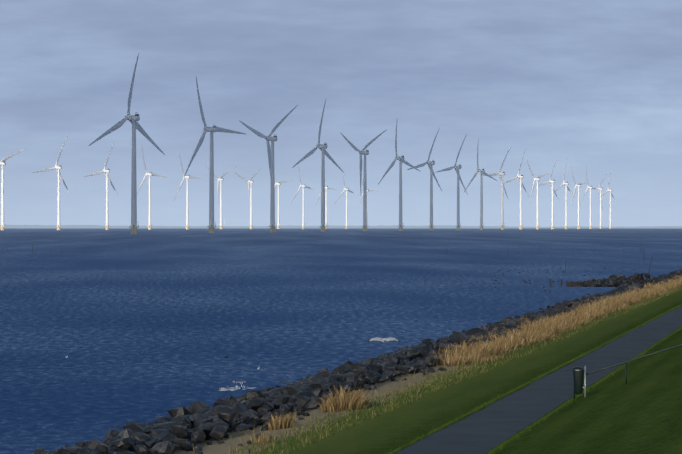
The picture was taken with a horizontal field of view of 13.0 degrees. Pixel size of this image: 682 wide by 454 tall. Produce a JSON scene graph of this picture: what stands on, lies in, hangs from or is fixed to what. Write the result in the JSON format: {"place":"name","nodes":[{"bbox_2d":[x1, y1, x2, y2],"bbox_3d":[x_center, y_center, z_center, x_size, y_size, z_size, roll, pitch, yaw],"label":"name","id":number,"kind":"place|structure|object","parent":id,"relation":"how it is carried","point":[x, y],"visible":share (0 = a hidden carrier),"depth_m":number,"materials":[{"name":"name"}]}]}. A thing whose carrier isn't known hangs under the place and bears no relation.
{"place":"outdoors","nodes":[
{"label":"outdoors","id":0,"kind":"place"},
{"bbox_2d":[0,228,681,453],"bbox_3d":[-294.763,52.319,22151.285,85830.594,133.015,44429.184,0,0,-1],"label":"lake water","id":1,"kind":"structure","parent":0,"point":[147,326],"depth_m":316.90,"materials":[{"name":"blue liquid"}]},
{"bbox_2d":[0,149,24,229],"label":"turbine","id":2,"kind":"object","parent":1,"relation":"in","point":[2,164],"visible":0.98,"depth_m":4267.89,"materials":[{"name":"white paint"}]},
{"bbox_2d":[33,136,70,229],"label":"turbine","id":3,"kind":"object","parent":1,"relation":"in","point":[57,168],"visible":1,"depth_m":4563.65,"materials":[{"name":"white paint"}]},
{"bbox_2d":[84,141,118,229],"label":"turbine","id":4,"kind":"object","parent":1,"relation":"in","point":[106,172],"visible":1,"depth_m":4859.25,"materials":[{"name":"white paint"}]},
{"bbox_2d":[89,53,164,233],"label":"wind turbine","id":5,"kind":"object","parent":1,"relation":"in","point":[133,119],"visible":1,"depth_m":2452.96,"materials":[{"name":"white paint"}]},
{"bbox_2d":[137,149,168,229],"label":"turbine","id":6,"kind":"object","parent":1,"relation":"in","point":[150,174],"visible":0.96,"depth_m":5155.01,"materials":[{"name":"white paint"}]},
{"bbox_2d":[174,152,204,228],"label":"turbine","id":7,"kind":"object","parent":1,"relation":"in","point":[187,226],"visible":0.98,"depth_m":5450.58,"materials":[{"name":"white paint"}]},
{"bbox_2d":[184,77,244,232],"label":"wind turbine","id":8,"kind":"object","parent":1,"relation":"in","point":[211,130],"visible":1,"depth_m":2748.50,"materials":[{"name":"white paint"}]},
{"bbox_2d":[205,165,236,228],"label":"turbine","id":9,"kind":"object","parent":1,"relation":"in","point":[220,180],"visible":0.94,"depth_m":5746.43,"materials":[{"name":"white paint"}]},
{"bbox_2d":[219,381,256,390],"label":"surf foam","id":10,"kind":"object","parent":1,"relation":"on","point":[225,389],"visible":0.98,"depth_m":144.71,"materials":[{"name":"white"}]},
{"bbox_2d":[236,167,261,228],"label":"turbine","id":11,"kind":"object","parent":1,"relation":"in","point":[250,192],"visible":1,"depth_m":6042.01,"materials":[{"name":"white paint"}]},
{"bbox_2d":[239,105,297,231],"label":"wind turbine","id":12,"kind":"object","parent":1,"relation":"in","point":[270,152],"visible":1,"depth_m":3044.33,"materials":[{"name":"white paint"}]},
{"bbox_2d":[275,180,291,228],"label":"turbine","id":13,"kind":"object","parent":1,"relation":"in","point":[278,215],"visible":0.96,"depth_m":6338.10,"materials":[{"name":"white paint"}]},
{"bbox_2d":[291,170,316,228],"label":"turbine","id":14,"kind":"object","parent":1,"relation":"in","point":[303,226],"visible":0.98,"depth_m":6633.34,"materials":[{"name":"white paint"}]},
{"bbox_2d":[292,100,342,231],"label":"wind turbine","id":15,"kind":"object","parent":1,"relation":"in","point":[322,147],"visible":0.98,"depth_m":3340.03,"materials":[{"name":"white paint"}]},
{"bbox_2d":[315,186,337,228],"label":"turbine","id":16,"kind":"object","parent":1,"relation":"in","point":[327,187],"visible":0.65,"depth_m":6929.02,"materials":[{"name":"white paint"}]},
{"bbox_2d":[0,225,681,227],"bbox_3d":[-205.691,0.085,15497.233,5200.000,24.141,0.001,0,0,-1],"label":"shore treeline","id":17,"kind":"object","parent":1,"relation":"in","point":[101,226],"visible":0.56,"depth_m":15497.15,"materials":[{"name":"grey"}]},
{"bbox_2d":[32,242,652,272],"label":"net stakes","id":18,"kind":"object","parent":1,"relation":"in","point":[446,250],"visible":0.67,"depth_m":821.23,"materials":[{"name":"brown wood"}]},
{"bbox_2d":[335,174,356,228],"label":"turbine","id":19,"kind":"object","parent":1,"relation":"in","point":[346,189],"visible":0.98,"depth_m":7224.58,"materials":[{"name":"white paint"}]},
{"bbox_2d":[340,130,385,230],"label":"wind turbine","id":20,"kind":"object","parent":1,"relation":"in","point":[364,153],"visible":0.98,"depth_m":3635.78,"materials":[{"name":"white paint"}]},
{"bbox_2d":[358,181,376,228],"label":"turbine","id":21,"kind":"object","parent":1,"relation":"in","point":[368,190],"visible":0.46,"depth_m":7520.98,"materials":[{"name":"white paint"}]},
{"bbox_2d":[378,122,420,230],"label":"wind turbine","id":22,"kind":"object","parent":1,"relation":"in","point":[401,161],"visible":0.98,"depth_m":3931.24,"materials":[{"name":"white paint"}]},
{"bbox_2d":[407,128,441,230],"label":"wind turbine","id":23,"kind":"object","parent":1,"relation":"in","point":[430,164],"visible":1,"depth_m":4227.04,"materials":[{"name":"white paint"}]},
{"bbox_2d":[224,269,634,357],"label":"birds","id":24,"kind":"object","parent":1,"relation":"on","point":[494,287],"visible":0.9,"depth_m":413.35},
{"bbox_2d":[435,134,467,229],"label":"wind turbine","id":25,"kind":"object","parent":1,"relation":"in","point":[456,167],"visible":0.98,"depth_m":4522.76,"materials":[{"name":"white paint"}]},
{"bbox_2d":[464,138,496,229],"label":"wind turbine","id":26,"kind":"object","parent":1,"relation":"in","point":[482,171],"visible":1,"depth_m":4818.41,"materials":[{"name":"white paint"}]},
{"bbox_2d":[483,147,510,229],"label":"wind turbine","id":27,"kind":"object","parent":1,"relation":"in","point":[500,174],"visible":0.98,"depth_m":5114.11,"materials":[{"name":"white paint"}]},
{"bbox_2d":[504,149,529,229],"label":"wind turbine","id":28,"kind":"object","parent":1,"relation":"in","point":[518,176],"visible":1,"depth_m":5409.70,"materials":[{"name":"white paint"}]},
{"bbox_2d":[527,161,551,228],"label":"wind turbine","id":29,"kind":"object","parent":1,"relation":"in","point":[537,226],"visible":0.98,"depth_m":5705.77,"materials":[{"name":"white paint"}]},
{"bbox_2d":[536,160,558,228],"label":"wind turbine","id":30,"kind":"object","parent":1,"relation":"in","point":[550,181],"visible":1,"depth_m":6001.51,"materials":[{"name":"white paint"}]},
{"bbox_2d":[553,159,574,228],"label":"wind turbine","id":31,"kind":"object","parent":1,"relation":"in","point":[566,188],"visible":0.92,"depth_m":6296.78,"materials":[{"name":"white paint"}]},
{"bbox_2d":[570,170,590,228],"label":"wind turbine","id":32,"kind":"object","parent":1,"relation":"in","point":[578,186],"visible":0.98,"depth_m":6592.42,"materials":[{"name":"white paint"}]},
{"bbox_2d":[580,169,601,228],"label":"wind turbine","id":33,"kind":"object","parent":1,"relation":"in","point":[590,226],"visible":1,"depth_m":6887.97,"materials":[{"name":"white paint"}]},
{"bbox_2d":[595,172,607,228],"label":"wind turbine","id":34,"kind":"object","parent":1,"relation":"in","point":[601,207],"visible":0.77,"depth_m":7183.98,"materials":[{"name":"white paint"}]},
{"bbox_2d":[598,171,617,228],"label":"wind turbine","id":35,"kind":"object","parent":1,"relation":"in","point":[609,191],"visible":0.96,"depth_m":7479.58,"materials":[{"name":"white paint"}]},
{"bbox_2d":[0,0,681,226],"label":"sky","id":36,"kind":"structure","parent":0,"point":[595,85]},
{"bbox_2d":[367,337,399,342],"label":"flying gull","id":37,"kind":"object","parent":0,"point":[383,340],"visible":1,"depth_m":116.58,"materials":[{"name":"grey"}]},
{"bbox_2d":[150,286,681,453],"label":"grass","id":38,"kind":"structure","parent":0,"point":[640,412],"depth_m":105.44,"materials":[{"name":"green plant"}]},
{"bbox_2d":[32,269,681,453],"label":"armour rock","id":39,"kind":"object","parent":38,"relation":"on","point":[182,428],"visible":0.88,"depth_m":118.68,"materials":[{"name":"stone"}]},
{"bbox_2d":[248,275,681,444],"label":"reed belt","id":40,"kind":"object","parent":38,"relation":"on","point":[542,331],"visible":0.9,"depth_m":178.02,"materials":[{"name":"beige plant"}]},
{"bbox_2d":[550,279,594,286],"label":"groyne palisade","id":41,"kind":"object","parent":38,"relation":"on","point":[570,284],"visible":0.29,"depth_m":382.29,"materials":[{"name":"brown wood"}]},
{"bbox_2d":[573,366,585,397],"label":"litter bin","id":42,"kind":"object","parent":38,"relation":"on","point":[579,375],"visible":0.92,"depth_m":116.11,"materials":[{"name":"green plastic"}]},
{"bbox_2d":[577,272,650,286],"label":"groyne rocks","id":43,"kind":"object","parent":38,"relation":"on","point":[614,280],"visible":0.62,"depth_m":381.21,"materials":[{"name":"stone"}]},
{"bbox_2d":[574,344,681,399],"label":"hand rail","id":44,"kind":"object","parent":38,"relation":"on","point":[625,362],"visible":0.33,"depth_m":116.36,"materials":[{"name":"grey metal"}]},
{"bbox_2d":[394,306,681,453],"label":"asphalt path","id":45,"kind":"structure","parent":0,"point":[489,427],"depth_m":115.20,"materials":[{"name":"grey asphalt"}]}
]}

